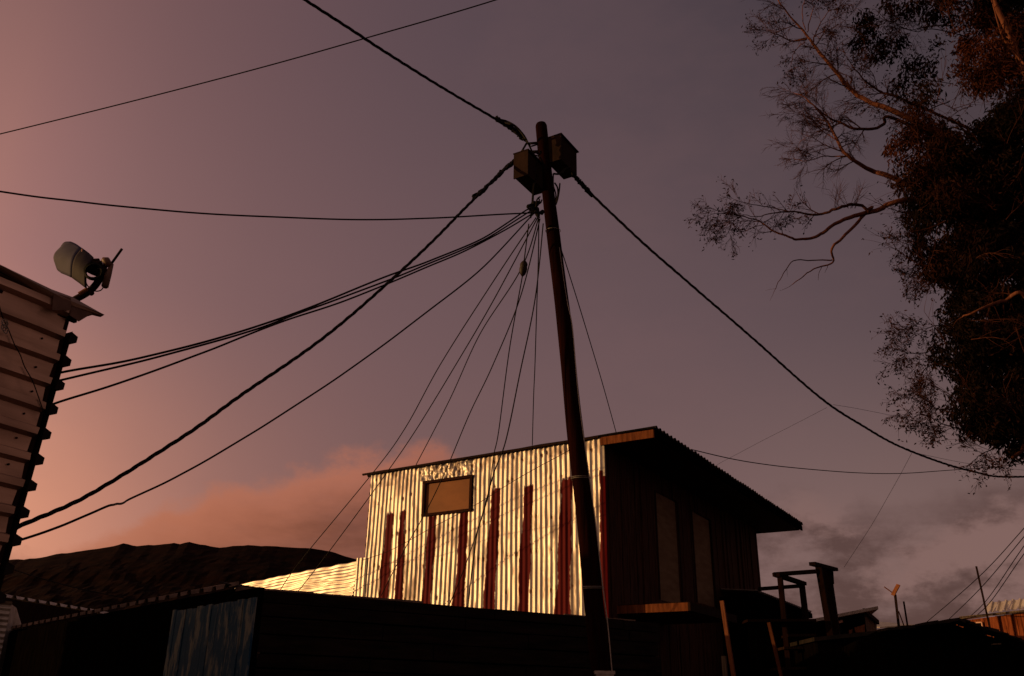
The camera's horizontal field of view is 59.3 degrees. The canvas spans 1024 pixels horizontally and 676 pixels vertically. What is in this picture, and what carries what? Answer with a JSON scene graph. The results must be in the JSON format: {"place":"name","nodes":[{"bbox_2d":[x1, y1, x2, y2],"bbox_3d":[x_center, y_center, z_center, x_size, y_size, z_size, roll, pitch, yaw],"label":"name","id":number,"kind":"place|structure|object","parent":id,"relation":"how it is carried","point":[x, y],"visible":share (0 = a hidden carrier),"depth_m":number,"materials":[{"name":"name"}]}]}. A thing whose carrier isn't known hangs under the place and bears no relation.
{"place":"outdoors","nodes":[
{"label":"outdoors","id":0,"kind":"place"},
{"bbox_2d":[1,542,356,654],"bbox_3d":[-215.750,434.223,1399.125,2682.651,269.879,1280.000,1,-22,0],"label":"mountain","id":1,"kind":"structure","parent":0,"point":[143,572],"depth_m":1415.26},
{"bbox_2d":[0,0,495,133],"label":"overhead cable","id":2,"kind":"object","parent":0,"point":[253,69],"visible":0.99,"depth_m":13.32,"materials":[{"name":"black rubber"}]},
{"bbox_2d":[0,0,1023,628],"label":"sky","id":3,"kind":"structure","parent":0,"point":[658,101],"materials":[{"name":"purple"}]},
{"bbox_2d":[927,528,1023,621],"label":"overhead cable","id":4,"kind":"object","parent":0,"point":[980,575],"visible":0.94,"depth_m":21.46,"materials":[{"name":"black rubber"}]},
{"bbox_3d":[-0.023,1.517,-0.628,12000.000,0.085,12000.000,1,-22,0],"label":"ground","id":5,"kind":"structure","parent":0,"visible":0},
{"bbox_2d":[0,601,22,675],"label":"sheet shack","id":6,"kind":"structure","parent":5,"relation":"on","point":[8,621],"depth_m":13.97,"materials":[{"name":"metal"}]},
{"bbox_2d":[0,265,103,603],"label":"corrugated shack","id":7,"kind":"structure","parent":5,"relation":"on","point":[39,317],"depth_m":5.73,"materials":[{"name":"metal"}]},
{"bbox_2d":[0,308,46,419],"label":"drop wire","id":8,"kind":"object","parent":7,"relation":"hanging from","point":[5,324],"visible":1,"depth_m":5.65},
{"bbox_2d":[53,241,122,300],"bbox_3d":[-3.256,-0.493,6.720,0.678,0.687,0.201,-8,-24,21],"label":"antenna","id":9,"kind":"object","parent":7,"relation":"attached to","point":[76,262],"visible":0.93,"depth_m":6.66,"materials":[{"name":"grey paint"}]},
{"bbox_2d":[5,594,107,631],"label":"ribbed roof shack","id":10,"kind":"structure","parent":5,"relation":"on","point":[29,612],"depth_m":16.45,"materials":[{"name":"metal"}]},
{"bbox_2d":[242,561,355,668],"bbox_3d":[-4.308,6.397,16.957,3.880,4.240,1.023,-12,-26,29],"label":"lean to","id":11,"kind":"object","parent":5,"relation":"on","point":[338,579],"visible":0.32,"depth_m":17.45,"materials":[{"name":"metal"}]},
{"bbox_2d":[0,581,661,675],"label":"shack","id":12,"kind":"structure","parent":5,"relation":"on","point":[231,632],"depth_m":9.25,"materials":[{"name":"metal"}]},
{"bbox_2d":[499,119,614,675],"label":"utility pole","id":13,"kind":"object","parent":5,"relation":"on","point":[532,174],"visible":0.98,"depth_m":9.84,"materials":[{"name":"wood"}]},
{"bbox_2d":[18,159,513,528],"bbox_3d":[-1.556,-0.457,8.243,0.537,5.140,4.670,-17,-28,37],"label":"overhead cable","id":14,"kind":"object","parent":13,"relation":"attached to","point":[510,164],"visible":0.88,"depth_m":7.49,"materials":[{"name":"black plastic"}]},
{"bbox_2d":[0,191,532,219],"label":"overhead cable","id":15,"kind":"object","parent":13,"relation":"attached to","point":[247,215],"visible":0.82,"depth_m":8.92,"materials":[{"name":"black rubber"}]},
{"bbox_2d":[22,212,536,540],"bbox_3d":[-1.719,0.025,8.346,4.832,4.457,0.915,20,-29,-39],"label":"overhead cable","id":16,"kind":"object","parent":13,"relation":"attached to","point":[125,501],"visible":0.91,"depth_m":7.97,"materials":[{"name":"black rubber"}]},
{"bbox_2d":[53,210,536,404],"bbox_3d":[-1.411,-0.515,8.225,4.813,3.599,0.294,21,-30,-39],"label":"overhead cable","id":17,"kind":"object","parent":13,"relation":"attached to","point":[135,377],"visible":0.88,"depth_m":7.59,"materials":[{"name":"black rubber"}]},
{"bbox_2d":[61,207,532,373],"bbox_3d":[-1.400,-0.651,8.253,4.813,3.372,0.274,21,-30,-40],"label":"overhead cable","id":18,"kind":"object","parent":13,"relation":"attached to","point":[175,349],"visible":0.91,"depth_m":7.45,"materials":[{"name":"black rubber"}]},
{"bbox_2d":[60,209,533,380],"bbox_3d":[-1.385,-0.622,8.234,4.814,3.418,0.282,21,-30,-40],"label":"overhead cable","id":19,"kind":"object","parent":13,"relation":"attached to","point":[148,359],"visible":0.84,"depth_m":7.44,"materials":[{"name":"black rubber"}]},
{"bbox_2d":[280,217,535,589],"bbox_3d":[-1.682,1.540,13.183,0.472,3.406,8.252,14,-26,-28],"label":"service drop","id":20,"kind":"object","parent":13,"relation":"attached to","point":[422,396],"visible":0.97,"depth_m":12.97,"materials":[{"name":"black rubber"}]},
{"bbox_2d":[303,0,523,140],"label":"overhead cable","id":21,"kind":"object","parent":13,"relation":"attached to","point":[514,130],"visible":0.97,"depth_m":9.98,"materials":[{"name":"black plastic"}]},
{"bbox_2d":[298,218,537,590],"bbox_3d":[-1.511,1.528,13.066,0.435,3.467,7.914,13,-25,-27],"label":"service drop","id":22,"kind":"object","parent":13,"relation":"attached to","point":[435,397],"visible":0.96,"depth_m":12.81,"materials":[{"name":"black rubber"}]},
{"bbox_2d":[381,219,539,595],"bbox_3d":[-0.718,1.398,12.489,0.374,3.616,6.244,10,-24,-20],"label":"service drop","id":23,"kind":"object","parent":13,"relation":"attached to","point":[474,402],"visible":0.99,"depth_m":12.59,"materials":[{"name":"black rubber"}]},
{"bbox_2d":[364,450,568,559],"bbox_3d":[-0.527,2.408,12.935,0.958,0.787,6.699,12,-25,-26],"label":"service drop","id":24,"kind":"object","parent":13,"relation":"attached to","point":[474,505],"visible":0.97,"depth_m":13.61,"materials":[{"name":"black rubber"}]},
{"bbox_2d":[416,218,538,464],"bbox_3d":[-0.593,0.391,12.883,0.156,1.454,6.131,8,-24,-16],"label":"service drop","id":25,"kind":"object","parent":13,"relation":"attached to","point":[479,335],"visible":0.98,"depth_m":12.50,"materials":[{"name":"black rubber"}]},
{"bbox_2d":[449,224,528,604],"bbox_3d":[-0.199,1.248,11.601,0.365,3.863,4.217,6,-23,-12],"label":"service drop","id":26,"kind":"object","parent":13,"relation":"attached to","point":[523,267],"visible":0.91,"depth_m":11.18,"materials":[{"name":"black plastic"}]},
{"bbox_2d":[467,223,543,606],"bbox_3d":[-0.147,0.882,9.883,0.202,4.507,1.177,21,-30,-40],"label":"service drop","id":27,"kind":"object","parent":13,"relation":"attached to","point":[510,417],"visible":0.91,"depth_m":9.63,"materials":[{"name":"black rubber"}]},
{"bbox_2d":[532,220,538,444],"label":"service drop","id":28,"kind":"object","parent":13,"relation":"attached to","point":[535,336],"visible":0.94,"depth_m":12.61,"materials":[{"name":"black rubber"}]},
{"bbox_2d":[562,252,615,431],"bbox_3d":[1.074,0.162,12.404,0.048,1.074,4.480,-5,-23,14],"label":"service drop","id":29,"kind":"object","parent":13,"relation":"attached to","point":[589,338],"visible":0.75,"depth_m":12.46,"materials":[{"name":"black rubber"}]},
{"bbox_2d":[571,172,1023,477],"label":"overhead cable","id":30,"kind":"object","parent":13,"relation":"attached to","point":[582,185],"visible":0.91,"depth_m":11.64,"materials":[{"name":"black plastic"}]},
{"bbox_2d":[717,407,826,464],"bbox_3d":[3.684,1.473,13.232,0.171,0.205,2.596,10,-24,-21],"label":"overhead cable","id":31,"kind":"object","parent":30,"relation":"attached to","point":[770,436],"visible":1,"depth_m":12.95,"materials":[{"name":"black rubber"}]},
{"bbox_2d":[844,453,911,566],"bbox_3d":[5.380,2.527,13.246,1.166,1.584,0.066,-12,-26,28],"label":"overhead cable","id":32,"kind":"object","parent":30,"relation":"hanging from","point":[880,509],"visible":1,"depth_m":13.22,"materials":[{"name":"black rubber"}]},
{"bbox_2d":[354,426,802,675],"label":"two storey shack","id":33,"kind":"structure","parent":5,"relation":"on","point":[679,525],"depth_m":14.74,"materials":[{"name":"metal"}]},
{"bbox_2d":[421,474,473,516],"bbox_3d":[-1.077,2.656,15.112,1.014,0.609,0.090,-12,-26,29],"label":"window","id":34,"kind":"structure","parent":33,"relation":"in","point":[453,494],"depth_m":15.11,"materials":[{"name":"brown wood"}]},
{"bbox_2d":[654,490,683,601],"bbox_3d":[2.670,3.611,15.446,0.070,1.800,1.085,-12,-26,29],"label":"door","id":35,"kind":"structure","parent":33,"relation":"in","point":[665,514],"depth_m":15.47,"materials":[{"name":"brown wood"}]},
{"bbox_2d":[691,510,717,607],"bbox_3d":[3.571,4.143,16.846,0.070,1.656,1.096,-12,-26,29],"label":"door","id":36,"kind":"structure","parent":33,"relation":"in","point":[704,566],"depth_m":16.90,"materials":[{"name":"brown wood"}]},
{"bbox_2d":[693,450,1023,473],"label":"overhead cable","id":37,"kind":"object","parent":33,"relation":"attached to","point":[828,470],"visible":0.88,"depth_m":17.47,"materials":[{"name":"black rubber"}]},
{"bbox_2d":[721,656,727,675],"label":"short plank","id":38,"kind":"object","parent":5,"relation":"on","point":[724,665],"visible":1,"depth_m":11.19,"materials":[{"name":"brown wood"}]},
{"bbox_2d":[720,601,735,675],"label":"timber post","id":39,"kind":"object","parent":5,"relation":"on","point":[727,638],"visible":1,"depth_m":11.22,"materials":[{"name":"brown wood"}]},
{"bbox_2d":[720,588,812,675],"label":"corrugated roof shack","id":40,"kind":"structure","parent":5,"relation":"on","point":[743,604],"depth_m":16.71,"materials":[{"name":"metal"}]},
{"bbox_2d":[767,622,782,675],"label":"timber post","id":41,"kind":"object","parent":5,"relation":"on","point":[775,649],"visible":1,"depth_m":10.99,"materials":[{"name":"brown wood"}]},
{"bbox_2d":[742,562,840,675],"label":"timber staircase","id":42,"kind":"structure","parent":5,"relation":"on","point":[786,632],"depth_m":12.88,"materials":[{"name":"brown wood"}]},
{"bbox_2d":[815,606,878,636],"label":"overhang shack","id":43,"kind":"structure","parent":5,"relation":"on","point":[862,620],"depth_m":21.36,"materials":[{"name":"metal"}]},
{"bbox_2d":[684,0,1023,494],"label":"gum tree","id":44,"kind":"object","parent":5,"relation":"on","point":[971,192],"visible":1,"depth_m":14.79,"materials":[{"name":"green plant"}]},
{"bbox_2d":[884,584,899,625],"bbox_3d":[9.840,8.595,22.471,0.402,4.791,0.121,-2,-23,6],"label":"forked post","id":45,"kind":"object","parent":5,"relation":"on","point":[895,590],"visible":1,"depth_m":23.22,"materials":[{"name":"brown wood"}]},
{"bbox_2d":[877,622,914,629],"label":"pale roof shack","id":46,"kind":"structure","parent":5,"relation":"on","point":[884,624],"depth_m":25.36,"materials":[{"name":"metal"}]},
{"bbox_2d":[903,601,907,624],"bbox_3d":[10.109,8.807,22.394,0.118,4.347,0.060,1,-22,0],"label":"stick","id":47,"kind":"object","parent":5,"relation":"on","point":[905,612],"visible":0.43,"depth_m":23.11,"materials":[{"name":"black wood"}]},
{"bbox_2d":[842,618,1023,675],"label":"gabled shack","id":48,"kind":"structure","parent":5,"relation":"on","point":[948,647],"depth_m":9.01,"materials":[{"name":"black"}]},
{"bbox_2d":[975,566,992,636],"bbox_3d":[12.489,8.574,23.045,0.290,5.343,0.072,1,-22,0],"label":"mast","id":49,"kind":"object","parent":5,"relation":"on","point":[982,594],"visible":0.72,"depth_m":23.75,"materials":[{"name":"black metal"}]},
{"bbox_2d":[959,598,1023,639],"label":"plank shack","id":50,"kind":"structure","parent":5,"relation":"on","point":[1011,623],"depth_m":23.43,"materials":[{"name":"metal"}]},
{"bbox_2d":[949,537,1023,618],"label":"overhead cable","id":51,"kind":"object","parent":50,"relation":"attached to","point":[989,578],"visible":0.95,"depth_m":20.84,"materials":[{"name":"black rubber"}]},
{"bbox_2d":[972,546,1023,614],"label":"overhead cable","id":52,"kind":"object","parent":50,"relation":"attached to","point":[1000,580],"visible":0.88,"depth_m":20.09,"materials":[{"name":"black rubber"}]},
{"bbox_2d":[977,554,1023,614],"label":"overhead cable","id":53,"kind":"object","parent":50,"relation":"attached to","point":[1002,584],"visible":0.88,"depth_m":20.13,"materials":[{"name":"black rubber"}]}
]}

